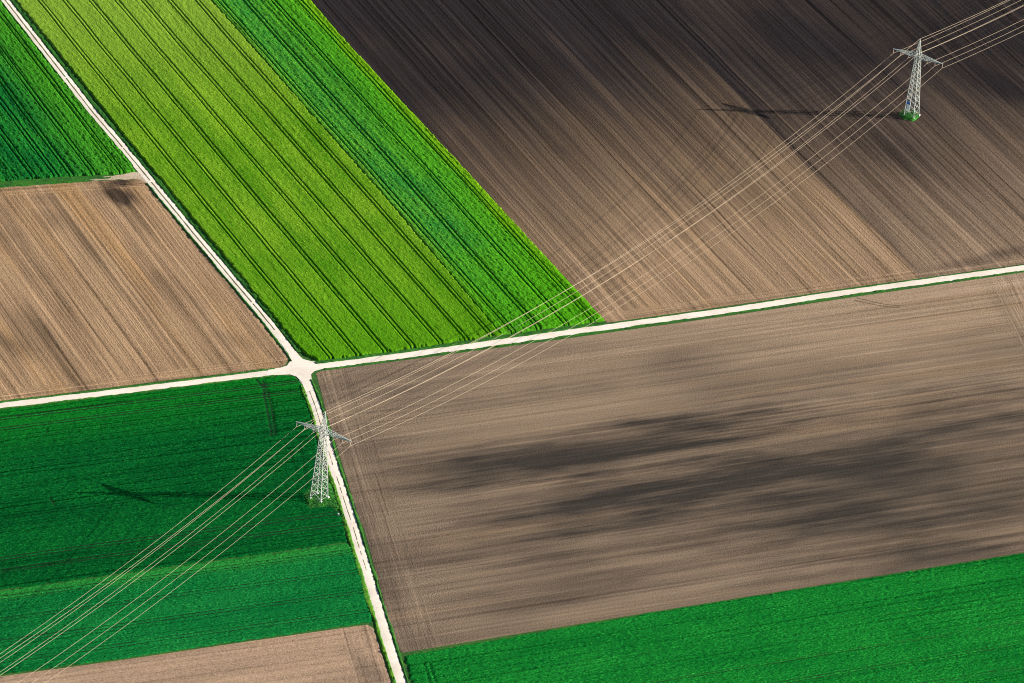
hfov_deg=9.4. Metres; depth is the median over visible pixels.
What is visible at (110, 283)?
bare field
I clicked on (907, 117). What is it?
weed patch
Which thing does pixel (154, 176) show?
verge grass
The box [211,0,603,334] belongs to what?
crop field
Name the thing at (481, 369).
power cable
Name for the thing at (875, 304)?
wheel track
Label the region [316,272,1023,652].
bare field
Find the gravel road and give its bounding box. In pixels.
[0,265,1023,407]
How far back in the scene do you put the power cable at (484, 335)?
1999.82 m
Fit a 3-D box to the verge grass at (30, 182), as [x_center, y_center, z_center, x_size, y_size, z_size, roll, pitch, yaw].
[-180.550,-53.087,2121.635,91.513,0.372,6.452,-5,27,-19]
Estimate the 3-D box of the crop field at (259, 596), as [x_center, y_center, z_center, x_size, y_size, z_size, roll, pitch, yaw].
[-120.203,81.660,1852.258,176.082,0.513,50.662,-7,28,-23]
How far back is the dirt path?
2137.34 m
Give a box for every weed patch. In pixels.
[306,470,342,510]
[899,109,919,120]
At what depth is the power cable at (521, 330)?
1987.94 m
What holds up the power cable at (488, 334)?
hanging from the lattice pylon at (323, 444)
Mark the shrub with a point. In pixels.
(307, 499)
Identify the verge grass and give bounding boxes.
[0,0,408,682]
[0,176,110,187]
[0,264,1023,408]
[301,385,395,682]
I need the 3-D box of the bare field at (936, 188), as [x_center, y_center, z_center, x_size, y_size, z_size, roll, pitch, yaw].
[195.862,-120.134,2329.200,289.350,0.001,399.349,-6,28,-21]
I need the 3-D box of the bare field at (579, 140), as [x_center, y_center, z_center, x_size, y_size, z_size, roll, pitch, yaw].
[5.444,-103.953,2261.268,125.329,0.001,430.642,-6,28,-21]
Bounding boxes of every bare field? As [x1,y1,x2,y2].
[0,179,288,400]
[0,625,390,682]
[311,0,918,322]
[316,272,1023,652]
[642,0,1023,277]
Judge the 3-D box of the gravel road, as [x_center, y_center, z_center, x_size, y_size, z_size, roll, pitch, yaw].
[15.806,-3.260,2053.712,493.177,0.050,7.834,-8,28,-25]
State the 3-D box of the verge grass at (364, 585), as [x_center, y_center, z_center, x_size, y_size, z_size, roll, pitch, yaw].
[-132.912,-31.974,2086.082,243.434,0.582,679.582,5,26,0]
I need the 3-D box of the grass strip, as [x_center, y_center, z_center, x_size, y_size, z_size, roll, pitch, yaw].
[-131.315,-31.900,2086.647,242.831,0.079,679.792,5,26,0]
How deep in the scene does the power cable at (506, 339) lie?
1997.51 m
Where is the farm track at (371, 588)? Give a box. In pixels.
[1,0,405,682]
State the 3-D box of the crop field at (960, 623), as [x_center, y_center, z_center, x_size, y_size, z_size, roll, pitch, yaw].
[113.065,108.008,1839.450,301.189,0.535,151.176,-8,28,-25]
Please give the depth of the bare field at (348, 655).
1832.61 m
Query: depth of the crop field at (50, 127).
2169.84 m
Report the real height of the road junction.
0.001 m
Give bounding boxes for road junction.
[266,341,337,391]
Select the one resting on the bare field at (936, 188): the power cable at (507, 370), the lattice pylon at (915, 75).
the lattice pylon at (915, 75)
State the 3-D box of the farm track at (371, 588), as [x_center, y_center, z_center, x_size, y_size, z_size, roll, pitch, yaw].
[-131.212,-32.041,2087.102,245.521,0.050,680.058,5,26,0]
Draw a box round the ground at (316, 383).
[0,3,1023,682]
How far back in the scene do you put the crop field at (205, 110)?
2144.43 m
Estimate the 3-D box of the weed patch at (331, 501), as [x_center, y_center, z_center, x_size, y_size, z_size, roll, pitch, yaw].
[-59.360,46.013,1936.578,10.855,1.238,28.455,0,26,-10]
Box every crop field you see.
[0,1,134,180]
[0,375,347,589]
[0,543,371,673]
[16,0,501,360]
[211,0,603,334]
[404,553,1023,682]
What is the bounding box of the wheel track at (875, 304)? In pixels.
[855,300,897,307]
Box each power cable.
[0,8,992,653]
[1,6,1022,674]
[1,15,989,661]
[2,5,995,656]
[2,5,1022,670]
[19,19,1023,681]
[32,25,1023,682]
[45,34,1016,682]
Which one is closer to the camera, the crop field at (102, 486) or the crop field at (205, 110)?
the crop field at (102, 486)
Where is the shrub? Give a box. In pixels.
[304,491,312,504]
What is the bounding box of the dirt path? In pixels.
[92,172,146,182]
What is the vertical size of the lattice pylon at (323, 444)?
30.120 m
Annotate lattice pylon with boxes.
[296,411,350,501]
[893,39,942,117]

